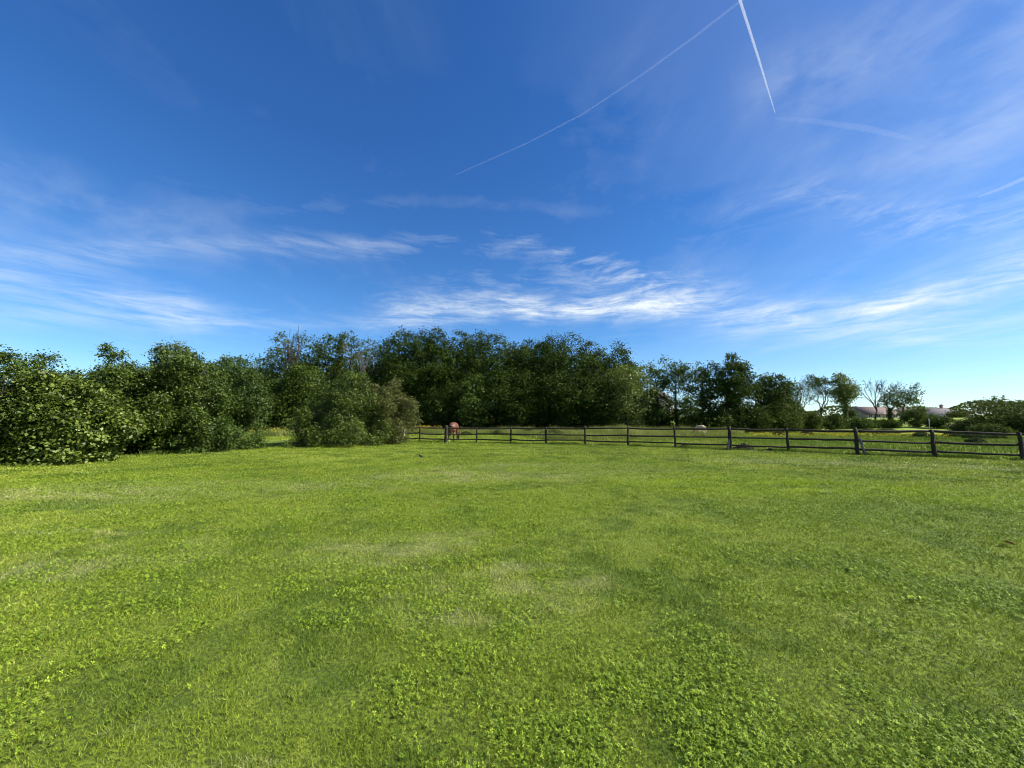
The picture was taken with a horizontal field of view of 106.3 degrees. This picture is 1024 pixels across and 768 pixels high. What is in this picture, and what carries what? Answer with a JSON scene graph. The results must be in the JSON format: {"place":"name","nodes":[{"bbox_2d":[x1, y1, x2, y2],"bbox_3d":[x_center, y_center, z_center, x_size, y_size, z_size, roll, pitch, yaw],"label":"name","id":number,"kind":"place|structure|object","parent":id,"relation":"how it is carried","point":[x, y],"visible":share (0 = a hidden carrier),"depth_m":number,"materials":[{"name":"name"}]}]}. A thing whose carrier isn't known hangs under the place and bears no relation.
{"place":"outdoors","nodes":[
{"label":"outdoors","id":0,"kind":"place"},
{"bbox_2d":[0,440,1023,767],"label":"lawn","id":1,"kind":"structure","parent":0,"point":[330,712],"depth_m":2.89,"materials":[{"name":"green plant"}]},
{"bbox_2d":[115,343,239,454],"bbox_3d":[-16.581,0.921,19.528,5.311,5.846,5.097,0,-5,0],"label":"hedge shrub","id":2,"kind":"object","parent":1,"relation":"on","point":[179,373],"visible":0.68,"depth_m":18.31,"materials":[{"name":"green plant"}]},
{"bbox_2d":[146,393,252,453],"bbox_3d":[-15.656,2.087,19.305,4.261,3.483,3.898,-4,-7,39],"label":"hedge shrub","id":3,"kind":"object","parent":1,"relation":"on","point":[214,438],"visible":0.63,"depth_m":18.91,"materials":[{"name":"green plant"}]},
{"bbox_2d":[191,354,276,449],"bbox_3d":[-15.950,1.524,21.354,5.109,6.835,4.680,3,-6,-27],"label":"hedge shrub","id":4,"kind":"object","parent":1,"relation":"on","point":[250,407],"visible":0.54,"depth_m":21.12,"materials":[{"name":"green plant"}]},
{"bbox_2d":[0,457,1023,767],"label":"clover","id":5,"kind":"object","parent":1,"relation":"on","point":[758,743],"visible":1,"depth_m":3.15,"materials":[{"name":"green plant"}]},
{"bbox_2d":[403,425,1023,458],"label":"wooden fence","id":6,"kind":"object","parent":1,"relation":"on","point":[932,442],"visible":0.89,"depth_m":19.78,"materials":[{"name":"brown wood"}]},
{"bbox_2d":[907,594,921,601],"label":"lawn weed","id":7,"kind":"object","parent":1,"relation":"on","point":[910,596],"visible":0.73,"depth_m":3.37,"materials":[{"name":"green plant"}]},
{"bbox_2d":[0,0,1023,416],"label":"sky","id":8,"kind":"structure","parent":0,"point":[798,189],"materials":[{"name":"blue"}]},
{"bbox_2d":[242,424,853,440],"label":"meadow grass","id":9,"kind":"structure","parent":0,"point":[272,432],"depth_m":38.42,"materials":[{"name":"green plant"}]},
{"bbox_2d":[178,415,1023,459],"bbox_3d":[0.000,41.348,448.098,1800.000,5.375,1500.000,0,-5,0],"label":"ground","id":10,"kind":"structure","parent":0,"point":[916,428],"depth_m":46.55,"materials":[{"name":"green plant"}]},
{"bbox_2d":[0,344,68,461],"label":"hedge shrub","id":11,"kind":"object","parent":10,"relation":"on","point":[9,399],"visible":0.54,"depth_m":13.32,"materials":[{"name":"green plant"}]},
{"bbox_2d":[1,348,137,452],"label":"hedge shrub","id":12,"kind":"object","parent":10,"relation":"on","point":[34,367],"visible":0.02,"depth_m":17.03,"materials":[{"name":"green plant"}]},
{"bbox_2d":[0,364,156,465],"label":"hedge shrub","id":13,"kind":"object","parent":10,"relation":"on","point":[93,423],"visible":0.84,"depth_m":13.97,"materials":[{"name":"green plant"}]},
{"bbox_2d":[59,340,187,453],"bbox_3d":[-18.074,1.124,18.101,5.631,6.840,5.768,0,-5,0],"label":"hedge shrub","id":14,"kind":"object","parent":10,"relation":"on","point":[114,375],"visible":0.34,"depth_m":17.51,"materials":[{"name":"green plant"}]},
{"bbox_2d":[144,337,203,368],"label":"distant tree","id":15,"kind":"object","parent":10,"relation":"on","point":[176,346],"visible":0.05,"depth_m":43.38,"materials":[{"name":"green plant"}]},
{"bbox_2d":[225,351,287,424],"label":"woodland tree","id":16,"kind":"object","parent":10,"relation":"on","point":[241,360],"visible":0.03,"depth_m":56.71,"materials":[{"name":"green plant"}]},
{"bbox_2d":[245,379,298,429],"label":"woodland tree","id":17,"kind":"object","parent":10,"relation":"on","point":[274,419],"visible":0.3,"depth_m":47.05,"materials":[{"name":"green plant"}]},
{"bbox_2d":[250,331,306,398],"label":"woodland tree","id":18,"kind":"object","parent":10,"relation":"on","point":[271,364],"visible":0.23,"depth_m":57.20,"materials":[{"name":"green plant"}]},
{"bbox_2d":[264,326,303,421],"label":"bare tree","id":19,"kind":"object","parent":10,"relation":"on","point":[291,357],"visible":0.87,"depth_m":54.53,"materials":[{"name":"brown plant"}]},
{"bbox_2d":[263,361,343,429],"bbox_3d":[-27.494,1.900,50.066,9.916,9.077,9.380,-2,-6,17],"label":"woodland tree","id":20,"kind":"object","parent":10,"relation":"on","point":[296,384],"visible":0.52,"depth_m":47.84,"materials":[{"name":"green plant"}]},
{"bbox_2d":[279,330,363,404],"bbox_3d":[-28.946,-0.587,58.197,12.241,15.599,12.059,0,-5,0],"label":"woodland tree","id":21,"kind":"object","parent":10,"relation":"on","point":[316,358],"visible":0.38,"depth_m":57.34,"materials":[{"name":"green plant"}]},
{"bbox_2d":[273,368,398,447],"bbox_3d":[-10.771,2.079,24.965,7.111,6.111,7.326,0,-5,0],"label":"round bush","id":22,"kind":"object","parent":10,"relation":"on","point":[357,421],"visible":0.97,"depth_m":23.71,"materials":[{"name":"green plant"}]},
{"bbox_2d":[321,330,374,381],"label":"woodland tree","id":23,"kind":"object","parent":10,"relation":"on","point":[350,360],"visible":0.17,"depth_m":58.70,"materials":[{"name":"green plant"}]},
{"bbox_2d":[331,360,382,424],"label":"woodland tree","id":24,"kind":"object","parent":10,"relation":"on","point":[357,370],"visible":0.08,"depth_m":53.97,"materials":[{"name":"green plant"}]},
{"bbox_2d":[340,332,385,395],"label":"bare tree","id":25,"kind":"object","parent":10,"relation":"on","point":[364,366],"visible":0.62,"depth_m":52.85,"materials":[{"name":"brown plant"}]},
{"bbox_2d":[359,338,398,376],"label":"woodland tree","id":26,"kind":"object","parent":10,"relation":"on","point":[377,350],"visible":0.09,"depth_m":60.30,"materials":[{"name":"green plant"}]},
{"bbox_2d":[362,377,424,443],"bbox_3d":[-8.265,2.250,26.441,4.716,6.106,5.045,0,-5,0],"label":"russet bush","id":27,"kind":"object","parent":10,"relation":"on","point":[387,400],"visible":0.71,"depth_m":26.01,"materials":[{"name":"green plant"}]},
{"bbox_2d":[366,355,428,422],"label":"woodland tree","id":28,"kind":"object","parent":10,"relation":"on","point":[385,379],"visible":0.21,"depth_m":53.48,"materials":[{"name":"green plant"}]},
{"bbox_2d":[374,325,461,426],"bbox_3d":[-14.153,-0.975,57.060,12.661,16.155,13.016,2,-6,-21],"label":"woodland tree","id":29,"kind":"object","parent":10,"relation":"on","point":[417,351],"visible":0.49,"depth_m":54.78,"materials":[{"name":"green plant"}]},
{"bbox_2d":[396,358,462,426],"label":"woodland tree","id":30,"kind":"object","parent":10,"relation":"on","point":[424,398],"visible":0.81,"depth_m":52.75,"materials":[{"name":"green plant"}]},
{"bbox_2d":[448,422,459,440],"bbox_3d":[-4.484,3.711,30.103,0.632,1.455,2.646,-1,-5,6],"label":"horse","id":31,"kind":"object","parent":10,"relation":"on","point":[454,424],"visible":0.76,"depth_m":29.20},
{"bbox_2d":[418,329,495,426],"bbox_3d":[-8.369,-0.557,58.074,12.958,15.515,12.208,2,-6,-17],"label":"woodland tree","id":32,"kind":"object","parent":10,"relation":"on","point":[458,354],"visible":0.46,"depth_m":56.09,"materials":[{"name":"green plant"}]},
{"bbox_2d":[448,368,492,430],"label":"woodland tree","id":33,"kind":"object","parent":10,"relation":"on","point":[473,403],"visible":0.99,"depth_m":51.37,"materials":[{"name":"green plant"}]},
{"bbox_2d":[276,342,674,427],"bbox_3d":[-13.457,0.637,65.126,83.401,14.496,23.030,0,-5,0],"label":"wood interior","id":34,"kind":"object","parent":10,"relation":"on","point":[385,349],"visible":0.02,"depth_m":59.69,"materials":[{"name":"green plant"}]},
{"bbox_2d":[455,329,535,427],"bbox_3d":[-2.625,-0.372,57.593,13.141,15.053,13.104,0,-5,0],"label":"woodland tree","id":35,"kind":"object","parent":10,"relation":"on","point":[493,360],"visible":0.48,"depth_m":55.09,"materials":[{"name":"green plant"}]},
{"bbox_2d":[478,365,545,427],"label":"woodland tree","id":36,"kind":"object","parent":10,"relation":"on","point":[511,409],"visible":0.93,"depth_m":52.19,"materials":[{"name":"green plant"}]},
{"bbox_2d":[0,439,1023,467],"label":"rough edge grass","id":37,"kind":"structure","parent":10,"relation":"on","point":[635,444],"depth_m":18.20,"materials":[{"name":"green plant"}]},
{"bbox_2d":[494,337,565,425],"bbox_3d":[2.847,-0.142,59.352,12.661,14.966,13.019,0,-5,0],"label":"woodland tree","id":38,"kind":"object","parent":10,"relation":"on","point":[535,351],"visible":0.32,"depth_m":56.31,"materials":[{"name":"green plant"}]},
{"bbox_2d":[260,412,820,428],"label":"undergrowth","id":39,"kind":"object","parent":10,"relation":"on","point":[487,425],"visible":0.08,"depth_m":56.75,"materials":[{"name":"green plant"}]},
{"bbox_2d":[538,429,564,435],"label":"weed clump","id":40,"kind":"object","parent":10,"relation":"on","point":[554,430],"visible":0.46,"depth_m":36.62,"materials":[{"name":"green plant"}]},
{"bbox_2d":[519,361,590,427],"bbox_3d":[6.291,1.560,54.168,10.714,10.610,10.145,-2,-6,24],"label":"woodland tree","id":41,"kind":"object","parent":10,"relation":"on","point":[553,410],"visible":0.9,"depth_m":52.18,"materials":[{"name":"green plant"}]},
{"bbox_2d":[534,330,607,427],"bbox_3d":[8.458,-0.466,58.279,12.565,15.381,12.552,0,-5,0],"label":"woodland tree","id":42,"kind":"object","parent":10,"relation":"on","point":[568,361],"visible":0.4,"depth_m":55.77,"materials":[{"name":"green plant"}]},
{"bbox_2d":[562,371,619,427],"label":"woodland tree","id":43,"kind":"object","parent":10,"relation":"on","point":[597,413],"visible":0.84,"depth_m":51.85,"materials":[{"name":"green plant"}]},
{"bbox_2d":[576,336,629,422],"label":"woodland tree","id":44,"kind":"object","parent":10,"relation":"on","point":[602,353],"visible":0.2,"depth_m":57.77,"materials":[{"name":"green plant"}]},
{"bbox_2d":[250,425,994,445],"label":"yellow flowers","id":45,"kind":"object","parent":10,"relation":"on","point":[776,433],"visible":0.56,"depth_m":37.71,"materials":[{"name":"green plant"}]},
{"bbox_2d":[611,345,644,423],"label":"woodland tree","id":46,"kind":"object","parent":10,"relation":"on","point":[627,359],"visible":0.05,"depth_m":60.46,"materials":[{"name":"green plant"}]},
{"bbox_2d":[594,362,662,427],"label":"woodland tree","id":47,"kind":"object","parent":10,"relation":"on","point":[629,393],"visible":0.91,"depth_m":51.94,"materials":[{"name":"green plant"}]},
{"bbox_2d":[640,360,670,427],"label":"tree","id":48,"kind":"object","parent":10,"relation":"on","point":[652,372],"visible":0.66,"depth_m":53.53,"materials":[{"name":"green plant"}]},
{"bbox_2d":[637,399,674,427],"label":"field bush","id":49,"kind":"object","parent":10,"relation":"on","point":[648,418],"visible":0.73,"depth_m":52.10,"materials":[{"name":"green plant"}]},
{"bbox_2d":[641,389,672,418],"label":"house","id":50,"kind":"structure","parent":10,"relation":"on","point":[660,401],"depth_m":114.31,"materials":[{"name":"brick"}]},
{"bbox_2d":[653,354,694,425],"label":"tree","id":51,"kind":"object","parent":10,"relation":"on","point":[671,374],"visible":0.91,"depth_m":52.82,"materials":[{"name":"green plant"}]},
{"bbox_2d":[658,394,710,427],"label":"field bush","id":52,"kind":"object","parent":10,"relation":"on","point":[684,410],"visible":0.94,"depth_m":49.57,"materials":[{"name":"green plant"}]},
{"bbox_2d":[693,425,706,434],"bbox_3d":[18.457,4.572,37.830,0.453,1.043,1.890,1,-6,-14],"label":"pony","id":53,"kind":"object","parent":10,"relation":"on","point":[701,426],"visible":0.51,"depth_m":37.38},
{"bbox_2d":[674,360,730,426],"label":"tree","id":54,"kind":"object","parent":10,"relation":"on","point":[703,377],"visible":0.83,"depth_m":51.35,"materials":[{"name":"green plant"}]},
{"bbox_2d":[687,400,747,430],"bbox_3d":[26.455,4.199,49.922,6.640,4.303,6.622,0,-5,0],"label":"field bush","id":55,"kind":"object","parent":10,"relation":"on","point":[718,421],"visible":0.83,"depth_m":48.60,"materials":[{"name":"green plant"}]},
{"bbox_2d":[712,352,765,426],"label":"tree","id":56,"kind":"object","parent":10,"relation":"on","point":[737,383],"visible":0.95,"depth_m":49.24,"materials":[{"name":"green plant"}]},
{"bbox_2d":[732,443,754,449],"bbox_3d":[12.621,3.403,21.053,1.144,0.402,1.114,-5,-7,44],"label":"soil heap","id":57,"kind":"object","parent":10,"relation":"on","point":[744,447],"visible":0.61,"depth_m":20.76,"materials":[{"name":"brown soil"}]},
{"bbox_2d":[725,403,793,431],"bbox_3d":[31.120,4.263,48.360,7.531,3.922,7.436,-4,-7,36],"label":"field bush","id":58,"kind":"object","parent":10,"relation":"on","point":[762,420],"visible":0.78,"depth_m":47.77,"materials":[{"name":"green plant"}]},
{"bbox_2d":[509,399,1023,416],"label":"tree line","id":59,"kind":"object","parent":10,"relation":"on","point":[968,403],"visible":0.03,"depth_m":160.41,"materials":[{"name":"green plant"}]},
{"bbox_2d":[745,372,800,428],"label":"tree","id":60,"kind":"object","parent":10,"relation":"on","point":[778,397],"visible":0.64,"depth_m":49.77,"materials":[{"name":"green plant"}]},
{"bbox_2d":[772,431,784,435],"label":"weed clump","id":61,"kind":"object","parent":10,"relation":"on","point":[778,432],"visible":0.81,"depth_m":38.44,"materials":[{"name":"green plant"}]},
{"bbox_2d":[765,404,806,432],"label":"field bush","id":62,"kind":"object","parent":10,"relation":"on","point":[795,417],"visible":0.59,"depth_m":48.34,"materials":[{"name":"green plant"}]},
{"bbox_2d":[780,380,813,425],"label":"tree","id":63,"kind":"object","parent":10,"relation":"on","point":[799,402],"visible":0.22,"depth_m":52.04,"materials":[{"name":"green plant"}]},
{"bbox_2d":[795,378,818,412],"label":"tree","id":64,"kind":"object","parent":10,"relation":"on","point":[808,390],"visible":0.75,"depth_m":59.75,"materials":[{"name":"green plant"}]},
{"bbox_2d":[800,410,828,429],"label":"field bush","id":65,"kind":"object","parent":10,"relation":"on","point":[813,421],"visible":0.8,"depth_m":55.76,"materials":[{"name":"green plant"}]},
{"bbox_2d":[792,373,839,428],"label":"tree","id":66,"kind":"object","parent":10,"relation":"on","point":[816,381],"visible":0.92,"depth_m":61.74,"materials":[{"name":"green plant"}]},
{"bbox_2d":[819,412,850,429],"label":"field bush","id":67,"kind":"object","parent":10,"relation":"on","point":[835,422],"visible":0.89,"depth_m":57.01,"materials":[{"name":"green plant"}]},
{"bbox_2d":[816,370,866,427],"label":"tree","id":68,"kind":"object","parent":10,"relation":"on","point":[845,392],"visible":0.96,"depth_m":61.64,"materials":[{"name":"green plant"}]},
{"bbox_2d":[841,408,863,417],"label":"distant tree","id":69,"kind":"object","parent":10,"relation":"on","point":[851,413],"visible":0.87,"depth_m":109.14,"materials":[{"name":"green plant"}]},
{"bbox_2d":[844,415,880,428],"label":"field bush","id":70,"kind":"object","parent":10,"relation":"on","point":[859,423],"visible":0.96,"depth_m":59.00,"materials":[{"name":"green plant"}]},
{"bbox_2d":[859,428,875,433],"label":"weed clump","id":71,"kind":"object","parent":10,"relation":"on","point":[867,429],"visible":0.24,"depth_m":44.44,"materials":[{"name":"green plant"}]},
{"bbox_2d":[843,404,899,417],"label":"house","id":72,"kind":"structure","parent":10,"relation":"on","point":[868,412],"depth_m":128.57,"materials":[{"name":"brick"}]},
{"bbox_2d":[864,417,882,427],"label":"field bush","id":73,"kind":"object","parent":10,"relation":"on","point":[877,423],"visible":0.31,"depth_m":60.19,"materials":[{"name":"green plant"}]},
{"bbox_2d":[857,379,896,419],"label":"bare tree","id":74,"kind":"object","parent":10,"relation":"on","point":[870,400],"visible":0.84,"depth_m":67.08,"materials":[{"name":"brown plant"}]},
{"bbox_2d":[871,428,899,433],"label":"weed clump","id":75,"kind":"object","parent":10,"relation":"on","point":[884,429],"visible":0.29,"depth_m":42.22,"materials":[{"name":"green plant"}]},
{"bbox_2d":[876,418,907,427],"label":"field bush","id":76,"kind":"object","parent":10,"relation":"on","point":[891,423],"visible":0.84,"depth_m":59.77,"materials":[{"name":"green plant"}]},
{"bbox_2d":[875,380,917,419],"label":"bare tree","id":77,"kind":"object","parent":10,"relation":"on","point":[890,413],"visible":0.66,"depth_m":66.73,"materials":[{"name":"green plant"}]},
{"bbox_2d":[876,382,925,424],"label":"tree","id":78,"kind":"object","parent":10,"relation":"on","point":[894,402],"visible":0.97,"depth_m":65.55,"materials":[{"name":"green plant"}]},
{"bbox_2d":[894,407,916,416],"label":"house","id":79,"kind":"structure","parent":10,"relation":"on","point":[899,409],"depth_m":134.99,"materials":[{"name":"grey tile"}]},
{"bbox_2d":[894,404,943,426],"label":"field bush","id":80,"kind":"object","parent":10,"relation":"on","point":[917,414],"visible":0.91,"depth_m":60.45,"materials":[{"name":"green plant"}]},
{"bbox_2d":[911,432,929,437],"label":"weed clump","id":81,"kind":"object","parent":10,"relation":"on","point":[919,434],"visible":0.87,"depth_m":35.24,"materials":[{"name":"green plant"}]},
{"bbox_2d":[919,414,957,427],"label":"field bush","id":82,"kind":"object","parent":10,"relation":"on","point":[934,422],"visible":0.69,"depth_m":56.32,"materials":[{"name":"green plant"}]},
{"bbox_2d":[924,404,953,417],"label":"house","id":83,"kind":"structure","parent":10,"relation":"on","point":[941,409],"depth_m":124.29,"materials":[{"name":"grey stone"}]},
{"bbox_2d":[941,433,964,436],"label":"weed clump","id":84,"kind":"object","parent":10,"relation":"on","point":[956,435],"visible":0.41,"depth_m":36.72,"materials":[{"name":"green plant"}]},
{"bbox_2d":[938,420,972,430],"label":"field bush","id":85,"kind":"object","parent":10,"relation":"on","point":[950,425],"visible":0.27,"depth_m":51.12,"materials":[{"name":"green plant"}]},
{"bbox_2d":[940,409,972,417],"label":"distant tree","id":86,"kind":"object","parent":10,"relation":"on","point":[947,413],"visible":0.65,"depth_m":104.13,"materials":[{"name":"green plant"}]},
{"bbox_2d":[954,417,985,430],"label":"field bush","id":87,"kind":"object","parent":10,"relation":"on","point":[966,422],"visible":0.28,"depth_m":49.92,"materials":[{"name":"green plant"}]},
{"bbox_2d":[961,431,988,438],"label":"weed clump","id":88,"kind":"object","parent":10,"relation":"on","point":[971,435],"visible":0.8,"depth_m":32.51,"materials":[{"name":"green plant"}]},
{"bbox_2d":[964,437,986,442],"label":"weed clump","id":89,"kind":"object","parent":10,"relation":"on","point":[974,440],"visible":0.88,"depth_m":25.75,"materials":[{"name":"green plant"}]},
{"bbox_2d":[952,395,1022,422],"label":"tree","id":90,"kind":"object","parent":10,"relation":"on","point":[1000,406],"visible":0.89,"depth_m":47.41,"materials":[{"name":"green plant"}]},
{"bbox_2d":[966,421,1018,432],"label":"field bush","id":91,"kind":"object","parent":10,"relation":"on","point":[986,427],"visible":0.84,"depth_m":42.10,"materials":[{"name":"green plant"}]},
{"bbox_2d":[981,432,1008,438],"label":"weed clump","id":92,"kind":"object","parent":10,"relation":"on","point":[996,436],"visible":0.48,"depth_m":32.28,"materials":[{"name":"green plant"}]},
{"bbox_2d":[976,414,1020,432],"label":"field bush","id":93,"kind":"object","parent":10,"relation":"on","point":[996,420],"visible":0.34,"depth_m":45.76,"materials":[{"name":"green plant"}]},
{"bbox_2d":[1000,412,1023,432],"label":"field bush","id":94,"kind":"object","parent":10,"relation":"on","point":[1018,419],"visible":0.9,"depth_m":44.08,"materials":[{"name":"green plant"}]},
{"bbox_2d":[1003,399,1023,415],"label":"tree","id":95,"kind":"object","parent":10,"relation":"on","point":[1019,406],"visible":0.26,"depth_m":46.73,"materials":[{"name":"green plant"}]}
]}

